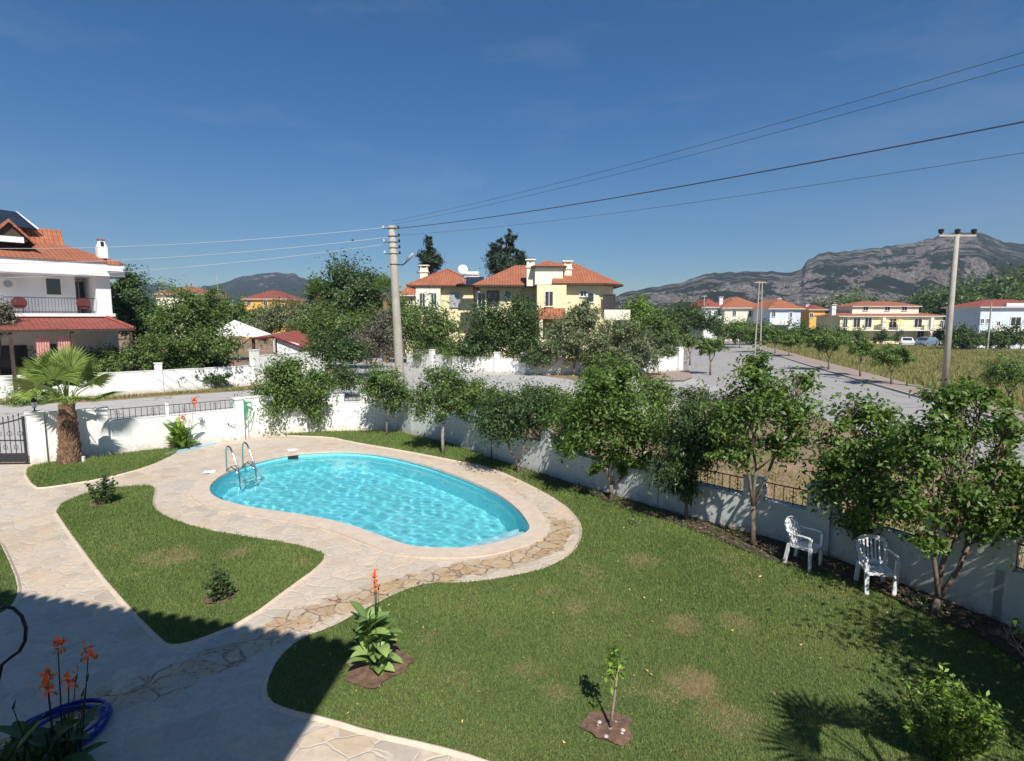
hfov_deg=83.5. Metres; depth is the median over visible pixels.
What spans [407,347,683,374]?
villa wall
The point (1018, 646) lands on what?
bare shrub
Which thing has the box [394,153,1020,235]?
power line
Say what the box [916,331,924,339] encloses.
window
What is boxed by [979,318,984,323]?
window
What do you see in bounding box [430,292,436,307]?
window
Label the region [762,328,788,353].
broadleaf tree
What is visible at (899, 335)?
tree
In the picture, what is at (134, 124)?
sky
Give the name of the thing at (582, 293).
window
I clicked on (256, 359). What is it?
street wall
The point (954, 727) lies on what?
leafy shrub
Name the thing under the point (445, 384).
citrus tree
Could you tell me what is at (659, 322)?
broadleaf tree
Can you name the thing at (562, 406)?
young tree
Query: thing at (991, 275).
tree
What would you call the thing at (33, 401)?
gate lantern
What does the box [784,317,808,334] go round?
tree
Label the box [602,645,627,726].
sapling
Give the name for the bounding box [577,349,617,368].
shrub
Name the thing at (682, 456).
oleander tree
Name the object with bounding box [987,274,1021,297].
tree
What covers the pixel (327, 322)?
broadleaf tree
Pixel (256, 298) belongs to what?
red roof house
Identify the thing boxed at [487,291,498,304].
window
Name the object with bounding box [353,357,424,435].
citrus tree
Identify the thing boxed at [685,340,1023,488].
road
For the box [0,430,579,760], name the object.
paving
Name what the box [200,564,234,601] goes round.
rose bush
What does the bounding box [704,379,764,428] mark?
scrub bush
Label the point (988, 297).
tree
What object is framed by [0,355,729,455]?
side road
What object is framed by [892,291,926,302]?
tree
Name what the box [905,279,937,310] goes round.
tree
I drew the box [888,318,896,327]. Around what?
window
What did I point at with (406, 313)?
broadleaf tree
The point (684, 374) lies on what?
pavement
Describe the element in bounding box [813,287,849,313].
tree
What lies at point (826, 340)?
broadleaf tree
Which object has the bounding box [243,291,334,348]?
broadleaf tree
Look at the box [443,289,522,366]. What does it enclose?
broadleaf tree
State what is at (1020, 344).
tree
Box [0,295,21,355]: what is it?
broadleaf tree
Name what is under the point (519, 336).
broadleaf tree
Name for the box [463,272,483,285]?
solar heater
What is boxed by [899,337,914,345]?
parked car
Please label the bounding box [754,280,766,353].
power pole
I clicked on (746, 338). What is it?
tree
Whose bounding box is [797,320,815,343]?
tree
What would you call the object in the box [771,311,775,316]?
window
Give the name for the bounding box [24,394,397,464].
garden wall
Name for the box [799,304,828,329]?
orange house
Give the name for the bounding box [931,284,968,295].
tree
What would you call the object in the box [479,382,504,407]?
scrub bush
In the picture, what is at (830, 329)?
tree
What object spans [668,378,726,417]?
scrub bush
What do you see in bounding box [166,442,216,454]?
plastic channel
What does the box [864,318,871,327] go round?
window
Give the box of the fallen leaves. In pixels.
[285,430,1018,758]
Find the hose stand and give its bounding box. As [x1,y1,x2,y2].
[232,403,251,438]
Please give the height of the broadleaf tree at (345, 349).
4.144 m
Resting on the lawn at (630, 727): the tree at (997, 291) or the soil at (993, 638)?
the soil at (993, 638)
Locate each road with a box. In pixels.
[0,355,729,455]
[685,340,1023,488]
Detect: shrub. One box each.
[0,377,52,406]
[44,387,63,398]
[162,362,232,386]
[406,345,440,367]
[434,337,478,363]
[508,341,558,375]
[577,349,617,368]
[614,351,649,369]
[896,662,1004,760]
[992,617,1023,656]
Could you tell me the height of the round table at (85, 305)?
1.002 m
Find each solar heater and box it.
[0,210,38,230]
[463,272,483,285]
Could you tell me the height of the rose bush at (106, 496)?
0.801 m
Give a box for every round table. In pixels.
[11,296,26,312]
[76,299,89,312]
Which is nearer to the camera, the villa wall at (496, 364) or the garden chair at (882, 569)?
the garden chair at (882, 569)
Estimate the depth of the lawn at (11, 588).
9.85 m
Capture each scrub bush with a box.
[320,359,366,397]
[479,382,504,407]
[516,382,562,401]
[547,377,580,431]
[571,361,631,389]
[633,370,682,412]
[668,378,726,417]
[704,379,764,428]
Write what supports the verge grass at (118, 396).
on the ground at (244, 359)
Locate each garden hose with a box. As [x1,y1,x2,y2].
[24,698,112,747]
[231,401,251,425]
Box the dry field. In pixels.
[751,341,1023,410]
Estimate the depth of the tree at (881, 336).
97.32 m
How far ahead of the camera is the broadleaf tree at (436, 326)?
54.17 m
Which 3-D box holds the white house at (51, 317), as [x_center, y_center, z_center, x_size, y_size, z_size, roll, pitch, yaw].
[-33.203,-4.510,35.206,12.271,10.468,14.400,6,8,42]
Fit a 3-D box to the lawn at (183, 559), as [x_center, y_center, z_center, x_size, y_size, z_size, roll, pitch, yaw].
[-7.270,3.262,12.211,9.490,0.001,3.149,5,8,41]
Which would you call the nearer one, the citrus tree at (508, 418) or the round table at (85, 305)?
the citrus tree at (508, 418)
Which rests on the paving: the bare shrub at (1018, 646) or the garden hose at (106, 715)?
the garden hose at (106, 715)
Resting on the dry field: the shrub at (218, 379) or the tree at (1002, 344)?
the tree at (1002, 344)
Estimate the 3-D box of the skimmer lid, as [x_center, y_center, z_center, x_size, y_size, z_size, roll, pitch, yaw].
[-8.988,2.709,17.045,0.340,0.020,0.300,-2,7,-17]
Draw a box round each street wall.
[0,362,254,399]
[249,349,324,384]
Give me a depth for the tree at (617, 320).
103.44 m
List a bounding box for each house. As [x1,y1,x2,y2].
[0,218,135,396]
[156,286,230,338]
[242,290,306,338]
[688,299,722,339]
[716,297,756,339]
[750,298,805,341]
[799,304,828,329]
[812,301,945,343]
[940,299,1023,347]
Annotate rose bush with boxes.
[84,473,118,504]
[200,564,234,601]
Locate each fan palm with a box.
[0,341,123,464]
[300,276,334,312]
[366,273,403,361]
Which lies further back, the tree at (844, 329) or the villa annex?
the tree at (844, 329)
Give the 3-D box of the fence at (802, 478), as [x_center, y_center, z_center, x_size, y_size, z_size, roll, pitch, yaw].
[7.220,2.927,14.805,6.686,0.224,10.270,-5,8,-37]
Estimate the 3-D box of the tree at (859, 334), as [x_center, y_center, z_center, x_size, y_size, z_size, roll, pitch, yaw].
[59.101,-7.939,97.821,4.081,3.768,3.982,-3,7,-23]
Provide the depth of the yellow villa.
52.91 m
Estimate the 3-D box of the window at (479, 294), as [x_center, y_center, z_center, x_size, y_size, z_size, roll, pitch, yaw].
[-2.874,-7.590,54.125,0.805,1.430,0.140,0,6,0]
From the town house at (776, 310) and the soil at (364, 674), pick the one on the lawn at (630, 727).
the soil at (364, 674)
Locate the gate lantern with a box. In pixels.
[30,398,37,411]
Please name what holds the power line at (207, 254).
attached to the utility pole at (397, 327)
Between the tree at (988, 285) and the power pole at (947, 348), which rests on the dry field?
the power pole at (947, 348)
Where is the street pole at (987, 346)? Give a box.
[986,303,991,348]
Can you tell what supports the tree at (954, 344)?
on the dry field
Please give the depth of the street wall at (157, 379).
35.63 m
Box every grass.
[0,384,260,404]
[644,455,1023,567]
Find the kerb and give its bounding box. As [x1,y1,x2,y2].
[747,342,997,418]
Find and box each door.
[75,280,85,312]
[602,294,615,310]
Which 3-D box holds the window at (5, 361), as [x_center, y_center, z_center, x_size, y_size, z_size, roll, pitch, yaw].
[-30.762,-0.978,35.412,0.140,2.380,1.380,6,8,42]
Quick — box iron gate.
[0,413,28,463]
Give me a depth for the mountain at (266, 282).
1823.99 m
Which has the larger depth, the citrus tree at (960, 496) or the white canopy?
the white canopy
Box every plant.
[0,636,107,760]
[0,714,44,760]
[163,397,201,448]
[347,566,402,675]
[629,517,641,523]
[904,591,945,613]
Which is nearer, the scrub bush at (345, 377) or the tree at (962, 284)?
the scrub bush at (345, 377)
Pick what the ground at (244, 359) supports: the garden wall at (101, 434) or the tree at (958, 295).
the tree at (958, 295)
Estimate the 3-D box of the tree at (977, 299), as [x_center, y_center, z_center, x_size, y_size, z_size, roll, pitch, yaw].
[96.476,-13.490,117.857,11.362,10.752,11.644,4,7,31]
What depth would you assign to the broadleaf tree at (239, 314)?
58.95 m
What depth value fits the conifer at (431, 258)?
73.19 m
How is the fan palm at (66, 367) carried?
on the lawn at (100, 476)
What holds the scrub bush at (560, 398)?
on the ground at (244, 359)
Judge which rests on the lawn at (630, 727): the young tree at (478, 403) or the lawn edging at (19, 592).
the young tree at (478, 403)
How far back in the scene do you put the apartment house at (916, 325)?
101.68 m
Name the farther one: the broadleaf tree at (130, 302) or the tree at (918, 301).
the tree at (918, 301)
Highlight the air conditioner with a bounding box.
[0,278,16,288]
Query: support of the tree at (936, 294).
on the ground at (244, 359)
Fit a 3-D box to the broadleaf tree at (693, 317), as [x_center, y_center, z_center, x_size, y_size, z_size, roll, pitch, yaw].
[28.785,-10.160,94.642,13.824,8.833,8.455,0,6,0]
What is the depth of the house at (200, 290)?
109.37 m
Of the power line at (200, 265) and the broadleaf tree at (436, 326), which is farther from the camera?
the broadleaf tree at (436, 326)
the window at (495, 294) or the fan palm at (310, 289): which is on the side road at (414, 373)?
the fan palm at (310, 289)
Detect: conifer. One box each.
[415,235,446,274]
[479,228,533,275]
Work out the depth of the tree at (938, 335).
97.49 m
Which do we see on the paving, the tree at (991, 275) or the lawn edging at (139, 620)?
the lawn edging at (139, 620)
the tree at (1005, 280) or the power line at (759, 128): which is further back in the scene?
the tree at (1005, 280)
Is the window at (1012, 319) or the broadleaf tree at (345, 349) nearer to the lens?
the broadleaf tree at (345, 349)
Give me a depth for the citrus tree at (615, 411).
13.95 m
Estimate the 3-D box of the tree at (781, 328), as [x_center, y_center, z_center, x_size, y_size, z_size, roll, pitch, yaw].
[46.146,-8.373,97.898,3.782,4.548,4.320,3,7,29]
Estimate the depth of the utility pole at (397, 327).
26.59 m
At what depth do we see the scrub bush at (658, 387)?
23.83 m
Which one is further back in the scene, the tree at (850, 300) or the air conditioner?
the tree at (850, 300)
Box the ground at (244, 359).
[0,326,1023,569]
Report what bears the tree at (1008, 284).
on the ground at (244, 359)
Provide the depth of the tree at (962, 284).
211.47 m
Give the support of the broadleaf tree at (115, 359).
on the ground at (244, 359)
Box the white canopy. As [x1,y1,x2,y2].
[216,320,274,365]
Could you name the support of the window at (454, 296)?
in the yellow villa
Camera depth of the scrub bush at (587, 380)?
29.09 m
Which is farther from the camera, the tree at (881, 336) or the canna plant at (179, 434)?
the tree at (881, 336)
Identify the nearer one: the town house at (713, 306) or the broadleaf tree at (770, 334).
the broadleaf tree at (770, 334)
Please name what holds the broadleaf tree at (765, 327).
on the road at (698, 367)
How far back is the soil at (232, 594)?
9.34 m
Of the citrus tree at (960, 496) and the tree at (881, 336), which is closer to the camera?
the citrus tree at (960, 496)
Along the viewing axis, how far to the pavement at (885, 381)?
45.69 m
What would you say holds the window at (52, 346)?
in the white house at (51, 317)
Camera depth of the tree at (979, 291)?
182.37 m
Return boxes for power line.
[0,227,386,248]
[0,237,387,263]
[7,244,385,277]
[394,52,1023,220]
[394,121,1023,228]
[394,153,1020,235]
[397,64,1023,223]
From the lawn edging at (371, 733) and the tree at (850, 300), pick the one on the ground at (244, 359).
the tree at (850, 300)
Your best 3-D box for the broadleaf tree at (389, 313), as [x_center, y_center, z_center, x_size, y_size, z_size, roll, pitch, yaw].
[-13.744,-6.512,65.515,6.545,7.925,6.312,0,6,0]
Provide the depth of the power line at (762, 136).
12.46 m
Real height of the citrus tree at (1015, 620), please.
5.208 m
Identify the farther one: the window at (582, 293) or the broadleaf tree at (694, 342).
the broadleaf tree at (694, 342)
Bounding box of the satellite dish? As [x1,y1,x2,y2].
[458,265,467,280]
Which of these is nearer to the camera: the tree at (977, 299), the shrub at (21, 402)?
the shrub at (21, 402)
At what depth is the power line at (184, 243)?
28.33 m
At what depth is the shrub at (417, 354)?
52.46 m
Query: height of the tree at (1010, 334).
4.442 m
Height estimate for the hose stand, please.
1.384 m
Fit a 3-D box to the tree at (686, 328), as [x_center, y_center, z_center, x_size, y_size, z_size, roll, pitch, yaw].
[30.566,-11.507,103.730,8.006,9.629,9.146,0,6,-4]
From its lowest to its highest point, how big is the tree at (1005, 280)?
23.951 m
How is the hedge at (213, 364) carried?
on the ground at (244, 359)
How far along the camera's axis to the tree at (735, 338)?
96.63 m
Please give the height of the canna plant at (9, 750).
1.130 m
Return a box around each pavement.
[656,340,700,379]
[752,343,1023,422]
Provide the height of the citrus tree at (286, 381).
3.772 m
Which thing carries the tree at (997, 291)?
on the ground at (244, 359)
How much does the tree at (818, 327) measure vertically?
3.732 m
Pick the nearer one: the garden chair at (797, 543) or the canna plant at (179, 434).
the garden chair at (797, 543)
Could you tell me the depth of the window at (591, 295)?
51.44 m
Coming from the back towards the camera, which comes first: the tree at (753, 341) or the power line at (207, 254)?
the tree at (753, 341)
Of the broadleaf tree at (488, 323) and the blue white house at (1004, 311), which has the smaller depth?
the broadleaf tree at (488, 323)
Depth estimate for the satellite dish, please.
57.09 m
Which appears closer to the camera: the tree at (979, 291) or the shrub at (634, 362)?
the shrub at (634, 362)
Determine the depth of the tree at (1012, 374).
30.79 m
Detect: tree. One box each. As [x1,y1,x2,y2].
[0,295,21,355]
[15,344,55,373]
[77,338,176,372]
[110,259,179,350]
[122,275,258,370]
[192,288,283,361]
[231,342,340,435]
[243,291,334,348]
[278,290,390,366]
[294,239,388,319]
[294,325,374,372]
[337,303,409,367]
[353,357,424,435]
[377,295,411,356]
[383,286,453,355]
[401,283,470,355]
[402,355,491,454]
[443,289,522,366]
[462,365,564,473]
[470,400,491,457]
[483,286,549,358]
[536,381,609,462]
[537,295,613,374]
[539,351,685,498]
[585,310,678,371]
[612,296,622,328]
[616,299,635,338]
[618,379,749,519]
[620,287,667,335]
[634,306,692,362]
[653,292,729,344]
[666,293,705,342]
[679,341,845,545]
[681,331,698,364]
[695,332,733,374]
[711,316,735,344]
[721,316,753,347]
[725,313,749,344]
[731,319,755,344]
[747,317,776,344]
[747,321,774,352]
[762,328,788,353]
[773,319,793,333]
[773,326,804,355]
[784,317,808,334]
[788,377,940,557]
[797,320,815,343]
[801,324,853,369]
[811,324,823,341]
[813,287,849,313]
[817,285,872,304]
[822,325,836,334]
[833,319,854,339]
[845,336,874,375]
[849,324,873,342]
[854,376,1023,613]
[859,293,886,300]
[863,340,921,383]
[870,327,898,343]
[889,427,1023,669]
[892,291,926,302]
[892,329,907,342]
[897,284,962,309]
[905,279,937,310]
[912,276,942,303]
[919,285,962,328]
[929,324,944,340]
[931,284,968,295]
[933,322,967,348]
[934,287,968,301]
[939,278,986,329]
[939,281,981,301]
[941,321,986,348]
[946,268,999,295]
[956,273,991,297]
[957,272,1009,294]
[959,288,1007,302]
[961,326,989,348]
[970,276,1022,298]
[971,292,1001,298]
[972,397,1023,542]
[974,348,1023,396]
[977,324,1001,347]
[979,280,1023,299]
[985,254,1023,291]
[985,264,1023,291]
[986,322,1015,349]
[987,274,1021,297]
[989,263,1023,289]
[993,320,1023,348]
[996,268,1023,299]
[1009,290,1023,300]
[1011,324,1023,349]
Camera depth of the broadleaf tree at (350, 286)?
59.93 m
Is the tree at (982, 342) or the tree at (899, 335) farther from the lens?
the tree at (899, 335)
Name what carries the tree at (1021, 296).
on the ground at (244, 359)
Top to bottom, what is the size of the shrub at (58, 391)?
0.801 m
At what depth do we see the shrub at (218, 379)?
37.28 m
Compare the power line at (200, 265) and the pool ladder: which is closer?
the pool ladder
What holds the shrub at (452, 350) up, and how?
on the side road at (414, 373)
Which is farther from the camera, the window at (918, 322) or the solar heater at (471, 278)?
the window at (918, 322)
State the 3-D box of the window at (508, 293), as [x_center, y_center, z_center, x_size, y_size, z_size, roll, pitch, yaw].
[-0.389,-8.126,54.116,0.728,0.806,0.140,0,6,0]
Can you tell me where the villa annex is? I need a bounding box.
[400,287,415,352]
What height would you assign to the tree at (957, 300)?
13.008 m
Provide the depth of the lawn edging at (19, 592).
9.97 m
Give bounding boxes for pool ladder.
[225,442,256,480]
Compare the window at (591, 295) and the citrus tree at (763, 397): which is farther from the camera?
the window at (591, 295)
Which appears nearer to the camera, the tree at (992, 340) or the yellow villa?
the yellow villa
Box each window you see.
[0,345,27,374]
[43,277,62,295]
[50,344,57,352]
[419,292,425,307]
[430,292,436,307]
[449,292,459,307]
[477,292,485,307]
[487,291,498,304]
[504,290,511,298]
[544,291,553,306]
[579,290,587,296]
[586,292,594,302]
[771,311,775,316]
[842,318,847,327]
[852,318,860,327]
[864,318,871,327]
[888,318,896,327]
[913,318,922,327]
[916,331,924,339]
[939,320,943,327]
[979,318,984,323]
[1010,317,1021,324]
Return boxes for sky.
[0,0,1023,295]
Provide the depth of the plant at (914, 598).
9.10 m
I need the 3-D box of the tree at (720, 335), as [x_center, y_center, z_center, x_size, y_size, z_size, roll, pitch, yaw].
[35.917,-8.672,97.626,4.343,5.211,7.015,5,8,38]
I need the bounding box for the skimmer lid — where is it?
[202,470,216,473]
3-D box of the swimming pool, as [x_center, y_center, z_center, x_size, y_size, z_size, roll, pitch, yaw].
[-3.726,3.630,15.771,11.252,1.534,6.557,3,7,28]
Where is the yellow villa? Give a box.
[406,259,629,357]
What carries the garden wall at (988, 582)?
on the ground at (244, 359)
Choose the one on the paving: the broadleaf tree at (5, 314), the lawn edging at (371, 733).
the lawn edging at (371, 733)
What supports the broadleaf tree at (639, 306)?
on the ground at (244, 359)
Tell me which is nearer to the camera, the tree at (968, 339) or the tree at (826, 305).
the tree at (968, 339)
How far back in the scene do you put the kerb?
41.31 m
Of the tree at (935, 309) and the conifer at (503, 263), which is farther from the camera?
the tree at (935, 309)
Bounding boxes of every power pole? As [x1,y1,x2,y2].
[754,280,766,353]
[938,229,976,388]
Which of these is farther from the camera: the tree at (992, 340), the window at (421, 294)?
the tree at (992, 340)
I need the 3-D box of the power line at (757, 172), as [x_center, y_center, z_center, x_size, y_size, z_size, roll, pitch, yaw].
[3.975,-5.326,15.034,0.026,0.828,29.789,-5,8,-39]
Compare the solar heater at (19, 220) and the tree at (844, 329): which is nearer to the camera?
the solar heater at (19, 220)
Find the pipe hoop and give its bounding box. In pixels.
[0,605,27,679]
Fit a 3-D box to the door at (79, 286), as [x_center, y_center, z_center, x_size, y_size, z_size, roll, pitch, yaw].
[-29.340,-5.644,38.894,0.140,2.280,1.080,6,8,42]
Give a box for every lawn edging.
[0,542,21,616]
[24,452,177,488]
[53,487,327,647]
[262,431,581,760]
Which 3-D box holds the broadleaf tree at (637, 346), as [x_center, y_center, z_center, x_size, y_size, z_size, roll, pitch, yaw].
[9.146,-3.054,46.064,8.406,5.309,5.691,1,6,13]
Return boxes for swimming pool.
[190,448,549,558]
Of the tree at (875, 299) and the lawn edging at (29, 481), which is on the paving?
the lawn edging at (29, 481)
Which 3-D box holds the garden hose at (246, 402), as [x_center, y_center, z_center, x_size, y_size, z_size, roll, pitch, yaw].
[-10.185,1.506,21.647,0.822,1.440,0.200,0,6,0]
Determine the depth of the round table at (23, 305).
34.51 m
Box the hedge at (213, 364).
[136,348,233,370]
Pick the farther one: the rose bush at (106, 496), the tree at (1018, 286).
the tree at (1018, 286)
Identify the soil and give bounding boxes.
[90,500,115,506]
[204,591,236,602]
[345,643,415,687]
[499,460,1023,666]
[580,711,632,745]
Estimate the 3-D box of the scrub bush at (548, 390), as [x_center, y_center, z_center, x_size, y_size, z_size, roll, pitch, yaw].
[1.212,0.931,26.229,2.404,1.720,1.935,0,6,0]
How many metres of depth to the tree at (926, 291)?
163.31 m
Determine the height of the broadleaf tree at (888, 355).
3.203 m
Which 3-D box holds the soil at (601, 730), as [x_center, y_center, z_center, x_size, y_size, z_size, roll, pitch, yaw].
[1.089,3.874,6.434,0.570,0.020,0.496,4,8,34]
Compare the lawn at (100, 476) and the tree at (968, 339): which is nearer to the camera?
the lawn at (100, 476)
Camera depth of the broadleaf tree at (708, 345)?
45.76 m
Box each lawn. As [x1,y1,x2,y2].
[0,544,16,611]
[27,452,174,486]
[61,488,322,643]
[267,431,1023,760]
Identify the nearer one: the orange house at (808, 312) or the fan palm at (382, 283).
the fan palm at (382, 283)
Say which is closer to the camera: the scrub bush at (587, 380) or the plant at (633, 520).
the plant at (633, 520)
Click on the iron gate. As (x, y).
(13, 457)
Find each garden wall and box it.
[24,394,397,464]
[397,399,1023,629]
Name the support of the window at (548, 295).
in the yellow villa
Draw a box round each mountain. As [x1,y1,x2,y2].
[110,272,479,311]
[615,232,1023,313]
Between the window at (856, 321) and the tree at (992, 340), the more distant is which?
the window at (856, 321)
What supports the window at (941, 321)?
in the apartment house at (916, 325)
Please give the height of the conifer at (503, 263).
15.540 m
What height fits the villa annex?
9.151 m
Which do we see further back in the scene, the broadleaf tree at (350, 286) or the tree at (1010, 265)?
the tree at (1010, 265)
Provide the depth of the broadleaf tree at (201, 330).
37.31 m
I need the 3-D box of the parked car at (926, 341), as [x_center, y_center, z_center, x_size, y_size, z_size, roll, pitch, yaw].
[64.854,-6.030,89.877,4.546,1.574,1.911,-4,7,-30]
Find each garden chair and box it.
[783,516,824,572]
[854,534,900,595]
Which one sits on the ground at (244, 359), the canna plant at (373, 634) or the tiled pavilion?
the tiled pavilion
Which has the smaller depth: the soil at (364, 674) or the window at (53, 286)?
the soil at (364, 674)
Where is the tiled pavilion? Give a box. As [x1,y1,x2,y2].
[251,330,312,353]
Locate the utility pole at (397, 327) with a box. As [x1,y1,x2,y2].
[382,225,413,404]
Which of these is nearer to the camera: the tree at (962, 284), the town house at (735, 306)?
the town house at (735, 306)
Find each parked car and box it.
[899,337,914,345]
[914,337,938,345]
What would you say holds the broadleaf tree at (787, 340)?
on the ground at (244, 359)
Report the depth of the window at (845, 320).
101.45 m
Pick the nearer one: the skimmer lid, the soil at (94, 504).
the soil at (94, 504)
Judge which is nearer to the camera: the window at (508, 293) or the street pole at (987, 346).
the window at (508, 293)
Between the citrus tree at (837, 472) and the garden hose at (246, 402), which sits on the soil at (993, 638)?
the citrus tree at (837, 472)
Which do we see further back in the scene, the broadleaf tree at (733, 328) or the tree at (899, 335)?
the tree at (899, 335)
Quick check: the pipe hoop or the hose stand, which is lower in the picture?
the pipe hoop
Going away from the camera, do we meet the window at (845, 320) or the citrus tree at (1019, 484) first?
the citrus tree at (1019, 484)
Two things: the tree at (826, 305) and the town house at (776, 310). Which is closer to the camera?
the town house at (776, 310)
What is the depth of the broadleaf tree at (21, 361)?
35.53 m
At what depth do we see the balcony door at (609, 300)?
51.50 m
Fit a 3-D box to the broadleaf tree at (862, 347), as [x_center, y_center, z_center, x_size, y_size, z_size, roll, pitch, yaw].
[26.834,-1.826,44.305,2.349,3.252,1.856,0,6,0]
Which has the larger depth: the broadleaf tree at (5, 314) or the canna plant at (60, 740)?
the broadleaf tree at (5, 314)
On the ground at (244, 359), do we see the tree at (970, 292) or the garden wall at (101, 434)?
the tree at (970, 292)
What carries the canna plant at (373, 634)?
on the soil at (364, 674)
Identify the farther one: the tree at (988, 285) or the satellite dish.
the tree at (988, 285)

